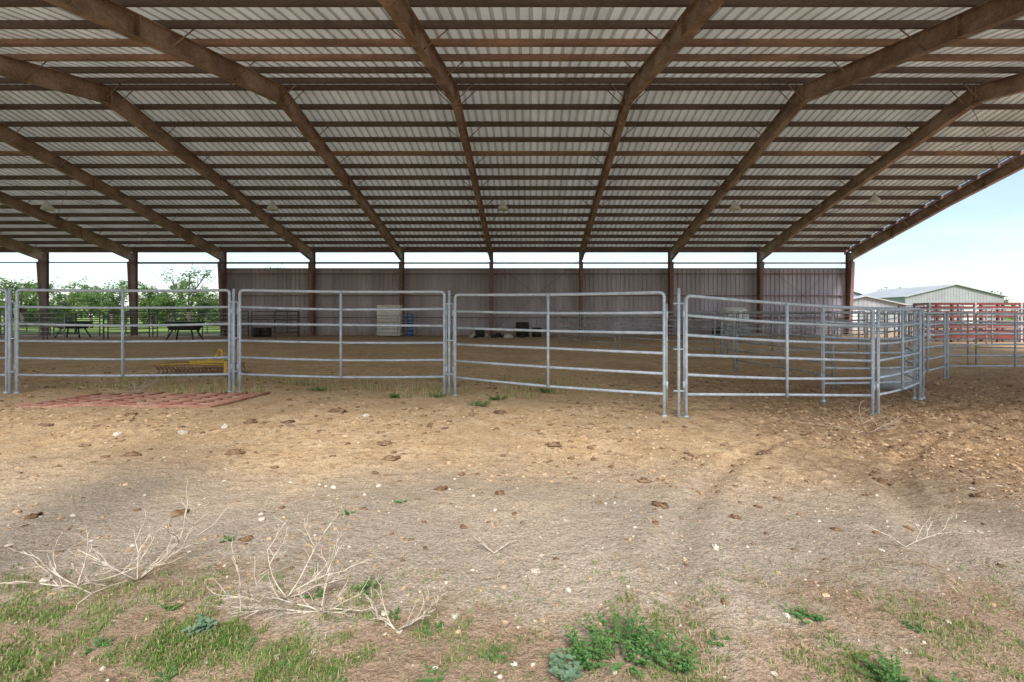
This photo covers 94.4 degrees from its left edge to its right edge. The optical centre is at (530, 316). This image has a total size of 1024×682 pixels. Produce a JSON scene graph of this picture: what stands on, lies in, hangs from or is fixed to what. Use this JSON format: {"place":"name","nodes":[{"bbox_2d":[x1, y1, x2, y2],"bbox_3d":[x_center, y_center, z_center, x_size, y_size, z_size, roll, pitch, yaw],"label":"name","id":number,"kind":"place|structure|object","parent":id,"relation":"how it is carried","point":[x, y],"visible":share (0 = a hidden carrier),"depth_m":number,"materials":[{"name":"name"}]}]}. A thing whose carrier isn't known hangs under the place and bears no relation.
{"place":"outdoors","nodes":[
{"label":"outdoors","id":0,"kind":"place"},
{"bbox_2d":[0,318,1023,681],"bbox_3d":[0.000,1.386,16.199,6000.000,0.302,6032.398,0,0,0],"label":"ground","id":1,"kind":"structure","parent":0,"point":[574,544],"depth_m":3.21,"materials":[{"name":"soil"}]},
{"bbox_2d":[0,289,7,393],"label":"livestock fence panel","id":2,"kind":"object","parent":1,"relation":"on","point":[6,340],"visible":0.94,"depth_m":7.79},
{"bbox_2d":[0,313,43,338],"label":"livestock fence panel","id":3,"kind":"object","parent":1,"relation":"on","point":[28,330],"visible":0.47,"depth_m":26.98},
{"bbox_2d":[3,311,50,336],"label":"livestock fence panel","id":4,"kind":"object","parent":1,"relation":"on","point":[26,315],"visible":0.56,"depth_m":30.78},
{"bbox_2d":[0,277,57,327],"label":"mesquite tree","id":5,"kind":"object","parent":1,"relation":"on","point":[25,299],"visible":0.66,"depth_m":55.81,"materials":[{"name":"green plant"}]},
{"bbox_2d":[19,313,64,339],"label":"livestock fence panel","id":6,"kind":"object","parent":1,"relation":"on","point":[39,327],"visible":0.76,"depth_m":24.58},
{"bbox_2d":[35,277,100,320],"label":"mesquite tree","id":7,"kind":"object","parent":1,"relation":"on","point":[59,297],"visible":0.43,"depth_m":65.43,"materials":[{"name":"green plant"}]},
{"bbox_2d":[54,322,91,337],"bbox_3d":[-28.000,0.793,29.000,1.800,1.046,0.900,0,0,0],"label":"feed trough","id":8,"kind":"object","parent":1,"relation":"on","point":[73,327],"visible":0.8,"depth_m":28.71,"materials":[{"name":"black plastic"}]},
{"bbox_2d":[0,524,147,586],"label":"dry twigs","id":9,"kind":"object","parent":1,"relation":"on","point":[61,577],"visible":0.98,"depth_m":2.31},
{"bbox_2d":[47,313,104,338],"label":"livestock fence panel","id":10,"kind":"object","parent":1,"relation":"on","point":[75,317],"visible":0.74,"depth_m":26.98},
{"bbox_2d":[53,311,100,336],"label":"livestock fence panel","id":11,"kind":"object","parent":1,"relation":"on","point":[54,319],"visible":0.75,"depth_m":30.77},
{"bbox_2d":[66,292,114,327],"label":"mesquite tree","id":12,"kind":"object","parent":1,"relation":"on","point":[93,300],"visible":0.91,"depth_m":53.82,"materials":[{"name":"green plant"}]},
{"bbox_2d":[80,635,113,654],"bbox_3d":[-1.686,1.285,1.852,0.079,0.038,0.102,0,0,-17],"label":"weed plant","id":13,"kind":"object","parent":1,"relation":"on","point":[104,644],"visible":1,"depth_m":1.86,"materials":[{"name":"green plant"}]},
{"bbox_2d":[69,276,138,323],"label":"mesquite tree","id":14,"kind":"object","parent":1,"relation":"on","point":[111,295],"visible":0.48,"depth_m":61.69,"materials":[{"name":"green plant"}]},
{"bbox_2d":[0,297,219,325],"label":"distant shrubs","id":15,"kind":"object","parent":1,"relation":"on","point":[119,305],"visible":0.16,"depth_m":63.94,"materials":[{"name":"green plant"}]},
{"bbox_2d":[13,289,231,393],"bbox_3d":[-6.735,0.425,7.844,3.546,1.772,0.086,0,0,-2],"label":"livestock fence panel","id":16,"kind":"object","parent":1,"relation":"on","point":[122,341],"visible":0.92,"depth_m":7.83,"materials":[{"name":"metal"}]},
{"bbox_2d":[103,311,149,336],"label":"livestock fence panel","id":17,"kind":"object","parent":1,"relation":"on","point":[125,315],"visible":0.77,"depth_m":30.78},
{"bbox_2d":[93,365,164,393],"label":"dry twigs","id":18,"kind":"object","parent":1,"relation":"on","point":[134,384],"visible":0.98,"depth_m":7.90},
{"bbox_2d":[107,313,157,338],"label":"livestock fence panel","id":19,"kind":"object","parent":1,"relation":"on","point":[108,321],"visible":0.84,"depth_m":28.66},
{"bbox_2d":[34,477,234,603],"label":"dry twigs","id":20,"kind":"object","parent":1,"relation":"on","point":[150,567],"visible":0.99,"depth_m":2.37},
{"bbox_2d":[15,391,269,407],"bbox_3d":[-5.675,1.248,7.100,2.989,0.087,1.049,0,0,0],"label":"rusty red grate","id":21,"kind":"object","parent":1,"relation":"on","point":[202,399],"visible":0.99,"depth_m":7.01,"materials":[{"name":"metal"}]},
{"bbox_2d":[113,281,175,326],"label":"mesquite tree","id":22,"kind":"object","parent":1,"relation":"on","point":[143,300],"visible":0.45,"depth_m":58.86,"materials":[{"name":"green plant"}]},
{"bbox_2d":[150,665,176,681],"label":"weed plant","id":23,"kind":"object","parent":1,"relation":"on","point":[168,677],"visible":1,"depth_m":1.70,"materials":[{"name":"green plant"}]},
{"bbox_2d":[146,288,193,320],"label":"mesquite tree","id":24,"kind":"object","parent":1,"relation":"on","point":[163,300],"visible":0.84,"depth_m":51.44,"materials":[{"name":"green plant"}]},
{"bbox_2d":[159,601,183,610],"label":"weed plant","id":25,"kind":"object","parent":1,"relation":"on","point":[172,608],"visible":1,"depth_m":2.10,"materials":[{"name":"green plant"}]},
{"bbox_2d":[152,311,199,336],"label":"livestock fence panel","id":26,"kind":"object","parent":1,"relation":"on","point":[153,315],"visible":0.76,"depth_m":30.78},
{"bbox_2d":[163,321,206,339],"bbox_3d":[-18.971,0.793,26.000,1.800,1.046,0.900,0,0,0],"label":"feed trough","id":27,"kind":"object","parent":1,"relation":"on","point":[178,328],"visible":0.86,"depth_m":25.68,"materials":[{"name":"black plastic"}]},
{"bbox_2d":[160,264,217,320],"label":"mesquite tree","id":28,"kind":"object","parent":1,"relation":"on","point":[182,284],"visible":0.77,"depth_m":57.80,"materials":[{"name":"green plant"}]},
{"bbox_2d":[145,370,251,378],"bbox_3d":[-6.975,1.258,10.025,1.610,0.125,0.950,0,0,0],"label":"wooden pallet","id":29,"kind":"object","parent":1,"relation":"on","point":[212,377],"visible":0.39,"depth_m":9.56,"materials":[{"name":"brown wood"}]},
{"bbox_2d":[153,349,245,373],"bbox_3d":[-6.975,0.939,10.018,1.550,0.538,0.695,0,0,0],"label":"yellow harrow","id":30,"kind":"object","parent":29,"relation":"on","point":[221,364],"visible":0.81,"depth_m":9.80,"materials":[{"name":"paint"}]},
{"bbox_2d":[181,614,216,636],"bbox_3d":[-1.342,1.273,1.942,0.122,0.054,0.128,0,0,0],"label":"broadleaf weed","id":31,"kind":"object","parent":1,"relation":"on","point":[204,622],"visible":0.96,"depth_m":1.94,"materials":[{"name":"green plant"}]},
{"bbox_2d":[184,292,218,322],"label":"mesquite tree","id":32,"kind":"object","parent":1,"relation":"on","point":[213,299],"visible":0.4,"depth_m":62.91,"materials":[{"name":"green plant"}]},
{"bbox_2d":[168,313,246,337],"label":"livestock fence panel","id":33,"kind":"object","parent":1,"relation":"on","point":[207,317],"visible":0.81,"depth_m":28.58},
{"bbox_2d":[202,311,248,336],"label":"livestock fence panel","id":34,"kind":"object","parent":1,"relation":"on","point":[225,315],"visible":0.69,"depth_m":30.78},
{"bbox_2d":[235,636,256,652],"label":"weed plant","id":35,"kind":"object","parent":1,"relation":"on","point":[245,648],"visible":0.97,"depth_m":1.85,"materials":[{"name":"green plant"}]},
{"bbox_2d":[261,328,271,336],"bbox_3d":[-16.717,1.010,30.000,0.624,0.600,0.615,0,0,0],"label":"black feed tub","id":36,"kind":"object","parent":1,"relation":"on","point":[266,332],"visible":0.89,"depth_m":29.77,"materials":[{"name":"plastic"}]},
{"bbox_2d":[251,311,297,336],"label":"livestock fence panel","id":37,"kind":"object","parent":1,"relation":"on","point":[252,319],"visible":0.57,"depth_m":30.77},
{"bbox_2d":[267,653,299,670],"bbox_3d":[-0.915,1.291,1.766,0.087,0.032,0.092,0,0,0],"label":"weed plant","id":38,"kind":"object","parent":1,"relation":"on","point":[280,662],"visible":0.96,"depth_m":1.76,"materials":[{"name":"green plant"}]},
{"bbox_2d":[275,310,298,338],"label":"livestock fence panel","id":39,"kind":"object","parent":1,"relation":"on","point":[287,322],"visible":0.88,"depth_m":28.80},
{"bbox_2d":[206,507,383,613],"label":"dry twigs","id":40,"kind":"object","parent":1,"relation":"on","point":[291,592],"visible":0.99,"depth_m":2.18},
{"bbox_2d":[212,528,385,619],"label":"dry twigs","id":41,"kind":"object","parent":1,"relation":"on","point":[306,605],"visible":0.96,"depth_m":2.04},
{"bbox_2d":[71,370,606,399],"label":"dry grass tufts","id":42,"kind":"object","parent":1,"relation":"on","point":[293,381],"visible":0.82,"depth_m":8.38,"materials":[{"name":"plant"}]},
{"bbox_2d":[237,289,447,394],"bbox_3d":[-3.130,0.441,7.844,3.536,1.803,0.086,0,0,2],"label":"livestock fence panel","id":43,"kind":"object","parent":1,"relation":"on","point":[340,342],"visible":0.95,"depth_m":7.83,"materials":[{"name":"metal"}]},
{"bbox_2d":[5,288,683,417],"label":"hinge posts","id":44,"kind":"object","parent":1,"relation":"on","point":[233,338],"visible":0.88,"depth_m":7.75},
{"bbox_2d":[452,291,667,416],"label":"livestock gate","id":45,"kind":"structure","parent":44,"relation":"attached to","point":[663,353],"depth_m":6.87,"materials":[{"name":"metal"}]},
{"bbox_2d":[350,575,383,594],"bbox_3d":[-0.771,1.276,2.247,0.117,0.068,0.138,0,0,30],"label":"weed plant","id":46,"kind":"object","parent":1,"relation":"on","point":[373,585],"visible":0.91,"depth_m":2.25,"materials":[{"name":"green plant"}]},
{"bbox_2d":[377,305,401,335],"bbox_3d":[-9.257,0.285,31.185,1.496,2.070,0.630,0,0,0],"label":"white storage cabinet","id":47,"kind":"object","parent":1,"relation":"on","point":[389,331],"visible":0.74,"depth_m":30.87,"materials":[{"name":"paint"}]},
{"bbox_2d":[371,315,423,336],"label":"livestock fence panel","id":48,"kind":"object","parent":1,"relation":"on","point":[397,322],"visible":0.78,"depth_m":29.48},
{"bbox_2d":[365,575,446,630],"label":"dry twigs","id":49,"kind":"object","parent":1,"relation":"on","point":[410,622],"visible":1,"depth_m":1.96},
{"bbox_2d":[407,314,412,335],"bbox_3d":[-7.910,0.560,31.200,0.416,1.500,0.410,0,0,0],"label":"blue drum","id":50,"kind":"object","parent":1,"relation":"on","point":[409,329],"visible":0.77,"depth_m":31.02,"materials":[{"name":"plastic"}]},
{"bbox_2d":[419,620,444,637],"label":"weed plant","id":51,"kind":"object","parent":1,"relation":"on","point":[428,631],"visible":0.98,"depth_m":1.95,"materials":[{"name":"green plant"}]},
{"bbox_2d":[417,663,447,681],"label":"weed plant","id":52,"kind":"object","parent":1,"relation":"on","point":[429,679],"visible":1,"depth_m":1.69,"materials":[{"name":"green plant"}]},
{"bbox_2d":[478,644,506,661],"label":"weed plant","id":53,"kind":"object","parent":1,"relation":"on","point":[492,658],"visible":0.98,"depth_m":1.80,"materials":[{"name":"green plant"}]},
{"bbox_2d":[4,414,984,678],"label":"limestone rocks","id":54,"kind":"object","parent":1,"relation":"on","point":[534,570],"visible":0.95,"depth_m":2.38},
{"bbox_2d":[473,526,520,552],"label":"dry twigs","id":55,"kind":"object","parent":1,"relation":"on","point":[482,543],"visible":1,"depth_m":2.62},
{"bbox_2d":[469,333,524,337],"bbox_3d":[-2.036,1.173,29.548,3.415,0.295,2.224,0,0,0],"label":"rubble pile","id":56,"kind":"object","parent":1,"relation":"on","point":[496,335],"visible":0.76,"depth_m":28.98,"materials":[{"name":"stone"}]},
{"bbox_2d":[23,407,984,605],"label":"manure pats","id":57,"kind":"object","parent":1,"relation":"on","point":[883,481],"visible":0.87,"depth_m":4.30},
{"bbox_2d":[1,302,1015,318],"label":"distant tree line","id":58,"kind":"object","parent":1,"relation":"on","point":[202,309],"visible":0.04,"depth_m":207.04,"materials":[{"name":"green plant"}]},
{"bbox_2d":[0,0,1023,335],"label":"open sided barn","id":59,"kind":"structure","parent":1,"relation":"on","point":[130,130],"depth_m":19.91,"materials":[{"name":"brown metal"}]},
{"bbox_2d":[40,200,54,210],"bbox_3d":[-25.500,-5.918,25.000,0.570,0.580,0.570,0,0,0],"label":"hanging lamp","id":60,"kind":"object","parent":59,"relation":"hanging from","point":[46,206],"visible":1,"depth_m":24.91,"materials":[{"name":"white metal"}]},
{"bbox_2d":[267,200,278,210],"bbox_3d":[-13.600,-5.918,25.000,0.570,0.580,0.570,0,0,0],"label":"hanging lamp","id":61,"kind":"object","parent":59,"relation":"hanging from","point":[272,206],"visible":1,"depth_m":24.90,"materials":[{"name":"white metal"}]},
{"bbox_2d":[729,200,740,210],"bbox_3d":[10.800,-5.918,25.000,0.570,0.580,0.570,0,0,0],"label":"hanging lamp","id":62,"kind":"object","parent":59,"relation":"hanging from","point":[735,206],"visible":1,"depth_m":24.90,"materials":[{"name":"white metal"}]},
{"bbox_2d":[868,191,880,203],"bbox_3d":[17.600,-6.102,24.200,0.570,0.580,0.570,0,0,0],"label":"hanging lamp","id":63,"kind":"object","parent":59,"relation":"hanging from","point":[874,199],"visible":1,"depth_m":24.10,"materials":[{"name":"white metal"}]},
{"bbox_2d":[0,542,1023,681],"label":"grass patch","id":64,"kind":"object","parent":1,"relation":"on","point":[160,641],"visible":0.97,"depth_m":1.87,"materials":[{"name":"plant"}]},
{"bbox_2d":[0,366,1023,640],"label":"soil clods","id":65,"kind":"object","parent":1,"relation":"on","point":[596,456],"visible":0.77,"depth_m":5.23,"materials":[{"name":"soil"}]},
{"bbox_2d":[0,371,1023,566],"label":"manure","id":66,"kind":"object","parent":1,"relation":"on","point":[1004,456],"visible":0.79,"depth_m":4.45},
{"bbox_2d":[0,406,1023,681],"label":"pale stones","id":67,"kind":"object","parent":1,"relation":"on","point":[540,536],"visible":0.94,"depth_m":2.73,"materials":[{"name":"stone"}]},
{"bbox_2d":[1,354,1023,589],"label":"straw litter","id":68,"kind":"object","parent":1,"relation":"on","point":[532,431],"visible":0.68,"depth_m":5.50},
{"bbox_2d":[516,322,528,336],"bbox_3d":[-0.505,0.835,30.500,0.874,0.950,0.860,0,0,0],"label":"black feed tub","id":69,"kind":"object","parent":1,"relation":"on","point":[522,325],"visible":0.78,"depth_m":30.13,"materials":[{"name":"plastic"}]},
{"bbox_2d":[548,647,583,681],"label":"broadleaf weed","id":70,"kind":"object","parent":1,"relation":"on","point":[567,672],"visible":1,"depth_m":1.70,"materials":[{"name":"green plant"}]},
{"bbox_2d":[558,310,578,343],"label":"livestock fence panel","id":71,"kind":"object","parent":1,"relation":"on","point":[577,320],"visible":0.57,"depth_m":23.81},
{"bbox_2d":[559,310,614,349],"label":"livestock fence panel","id":72,"kind":"object","parent":1,"relation":"on","point":[584,328],"visible":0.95,"depth_m":20.14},
{"bbox_2d":[562,625,617,670],"bbox_3d":[0.208,1.249,1.760,0.217,0.116,0.202,0,0,18],"label":"weed plant","id":73,"kind":"object","parent":1,"relation":"on","point":[584,656],"visible":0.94,"depth_m":1.78,"materials":[{"name":"green plant"}]},
{"bbox_2d":[580,311,633,339],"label":"livestock fence panel","id":74,"kind":"object","parent":1,"relation":"on","point":[608,321],"visible":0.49,"depth_m":26.27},
{"bbox_2d":[578,599,678,679],"bbox_3d":[0.373,1.229,1.796,0.367,0.150,0.363,0,0,0],"label":"weed plant","id":75,"kind":"object","parent":1,"relation":"on","point":[634,643],"visible":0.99,"depth_m":1.81,"materials":[{"name":"green plant"}]},
{"bbox_2d":[637,311,682,337],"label":"livestock fence panel","id":76,"kind":"object","parent":1,"relation":"on","point":[661,324],"visible":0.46,"depth_m":26.98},
{"bbox_2d":[619,310,715,357],"bbox_3d":[4.993,0.630,17.590,3.578,1.753,0.076,0,0,32],"label":"livestock fence panel","id":77,"kind":"object","parent":1,"relation":"on","point":[714,334],"visible":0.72,"depth_m":17.42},
{"bbox_2d":[641,627,699,674],"bbox_3d":[0.524,1.264,1.779,0.212,0.116,0.187,0,0,23],"label":"weed plant","id":78,"kind":"object","parent":1,"relation":"on","point":[684,667],"visible":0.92,"depth_m":1.79,"materials":[{"name":"green plant"}]},
{"bbox_2d":[689,311,738,338],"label":"livestock fence panel","id":79,"kind":"object","parent":1,"relation":"on","point":[690,329],"visible":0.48,"depth_m":26.98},
{"bbox_2d":[707,628,731,646],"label":"weed plant","id":80,"kind":"object","parent":1,"relation":"on","point":[719,644],"visible":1,"depth_m":1.89,"materials":[{"name":"green plant"}]},
{"bbox_2d":[720,313,734,370],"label":"livestock fence panel","id":81,"kind":"object","parent":1,"relation":"on","point":[727,346],"visible":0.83,"depth_m":14.51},
{"bbox_2d":[718,307,749,333],"bbox_3d":[13.200,0.260,30.750,1.600,1.780,1.360,0,0,0],"label":"white water tank","id":82,"kind":"object","parent":1,"relation":"on","point":[740,309],"visible":0.44,"depth_m":30.25,"materials":[{"name":"paint"}]},
{"bbox_2d":[722,312,820,354],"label":"livestock fence panel","id":83,"kind":"object","parent":1,"relation":"on","point":[772,328],"visible":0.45,"depth_m":16.45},
{"bbox_2d":[742,311,800,339],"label":"livestock fence panel","id":84,"kind":"object","parent":1,"relation":"on","point":[771,319],"visible":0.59,"depth_m":26.74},
{"bbox_2d":[683,294,875,417],"bbox_3d":[3.632,0.626,6.729,3.355,1.844,0.083,0,0,-16],"label":"livestock fence panel","id":85,"kind":"object","parent":1,"relation":"on","point":[786,358],"visible":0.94,"depth_m":6.69,"materials":[{"name":"metal"}]},
{"bbox_2d":[736,311,833,389],"bbox_3d":[5.862,0.714,11.201,0.071,1.653,3.436,0,0,-8],"label":"livestock fence panel","id":86,"kind":"object","parent":1,"relation":"on","point":[831,349],"visible":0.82,"depth_m":11.18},
{"bbox_2d":[783,603,830,624],"bbox_3d":[1.176,1.268,2.023,0.145,0.052,0.142,0,0,-15],"label":"weed plant","id":87,"kind":"object","parent":1,"relation":"on","point":[799,613],"visible":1,"depth_m":2.02,"materials":[{"name":"green plant"}]},
{"bbox_2d":[792,314,837,336],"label":"livestock fence panel","id":88,"kind":"object","parent":1,"relation":"on","point":[815,326],"visible":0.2,"depth_m":30.08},
{"bbox_2d":[804,311,865,339],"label":"livestock fence panel","id":89,"kind":"object","parent":1,"relation":"on","point":[864,316],"visible":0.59,"depth_m":26.22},
{"bbox_2d":[828,312,885,357],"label":"livestock fence panel","id":90,"kind":"object","parent":1,"relation":"on","point":[859,320],"visible":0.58,"depth_m":16.93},
{"bbox_2d":[803,400,911,432],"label":"dry twigs","id":91,"kind":"object","parent":1,"relation":"on","point":[866,421],"visible":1,"depth_m":5.92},
{"bbox_2d":[841,312,885,336],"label":"livestock fence panel","id":92,"kind":"object","parent":1,"relation":"on","point":[857,328],"visible":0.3,"depth_m":30.32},
{"bbox_2d":[820,305,916,403],"bbox_3d":[5.891,0.656,8.199,2.087,1.708,0.084,0,0,-14],"label":"livestock fence panel","id":93,"kind":"object","parent":1,"relation":"on","point":[824,352],"visible":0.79,"depth_m":8.16,"materials":[{"name":"metal"}]},
{"bbox_2d":[853,295,908,328],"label":"metal shed","id":94,"kind":"structure","parent":1,"relation":"on","point":[866,301],"depth_m":48.00,"materials":[{"name":"grey"}]},
{"bbox_2d":[851,645,911,681],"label":"weed plant","id":95,"kind":"object","parent":1,"relation":"on","point":[891,674],"visible":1,"depth_m":1.69,"materials":[{"name":"green plant"}]},
{"bbox_2d":[867,369,917,390],"bbox_3d":[7.415,1.290,9.700,0.760,0.470,0.470,0,0,0],"label":"feed barrel","id":96,"kind":"object","parent":1,"relation":"on","point":[890,386],"visible":0.34,"depth_m":9.52,"materials":[{"name":"metal"}]},
{"bbox_2d":[886,312,899,351],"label":"livestock fence panel","id":97,"kind":"object","parent":1,"relation":"on","point":[887,319],"visible":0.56,"depth_m":18.63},
{"bbox_2d":[876,308,922,412],"bbox_3d":[6.119,0.696,7.815,2.005,1.707,0.085,0,0,-35],"label":"livestock fence panel","id":98,"kind":"object","parent":1,"relation":"on","point":[901,356],"visible":0.96,"depth_m":7.78,"materials":[{"name":"metal"}]},
{"bbox_2d":[904,308,924,398],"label":"livestock fence panel","id":99,"kind":"object","parent":1,"relation":"on","point":[906,361],"visible":0.51,"depth_m":8.99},
{"bbox_2d":[866,313,968,366],"bbox_3d":[11.503,0.714,13.988,3.906,1.654,0.074,0,0,-14],"label":"livestock fence panel","id":100,"kind":"object","parent":1,"relation":"on","point":[967,338],"visible":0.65,"depth_m":14.08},
{"bbox_2d":[859,512,977,546],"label":"dry twigs","id":101,"kind":"object","parent":1,"relation":"on","point":[916,540],"visible":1,"depth_m":2.68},
{"bbox_2d":[900,619,937,633],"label":"weed plant","id":102,"kind":"object","parent":1,"relation":"on","point":[912,627],"visible":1,"depth_m":1.96,"materials":[{"name":"green plant"}]},
{"bbox_2d":[907,311,946,378],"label":"livestock fence panel","id":103,"kind":"object","parent":1,"relation":"on","point":[927,335],"visible":0.57,"depth_m":10.81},
{"bbox_2d":[859,284,1008,322],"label":"metal shed","id":104,"kind":"structure","parent":1,"relation":"on","point":[954,293],"depth_m":72.00,"materials":[{"name":"grey"}]},
{"bbox_2d":[925,305,978,322],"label":"doors","id":105,"kind":"structure","parent":104,"relation":"in","point":[925,305],"depth_m":71.94,"materials":[{"name":"white paint"}]},
{"bbox_2d":[925,670,965,681],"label":"weed plant","id":106,"kind":"object","parent":1,"relation":"on","point":[937,679],"visible":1,"depth_m":1.64,"materials":[{"name":"green plant"}]},
{"bbox_2d":[909,308,986,344],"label":"livestock fence panel","id":107,"kind":"object","parent":1,"relation":"on","point":[935,326],"visible":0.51,"depth_m":21.80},
{"bbox_2d":[898,303,1023,341],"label":"fence","id":108,"kind":"object","parent":1,"relation":"on","point":[981,317],"visible":0.4,"depth_m":23.95,"materials":[{"name":"metal"}]},
{"bbox_2d":[946,312,1023,377],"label":"livestock fence panel","id":109,"kind":"object","parent":1,"relation":"on","point":[1015,334],"visible":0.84,"depth_m":11.44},
{"bbox_2d":[975,314,1023,364],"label":"livestock fence panel","id":110,"kind":"object","parent":1,"relation":"on","point":[976,338],"visible":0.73,"depth_m":14.42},
{"bbox_2d":[991,308,1023,343],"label":"livestock fence panel","id":111,"kind":"object","parent":1,"relation":"on","point":[1017,309],"visible":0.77,"depth_m":21.58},
{"bbox_2d":[0,150,1023,316],"label":"sky","id":112,"kind":"structure","parent":0,"point":[977,241],"materials":[{"name":"white"}]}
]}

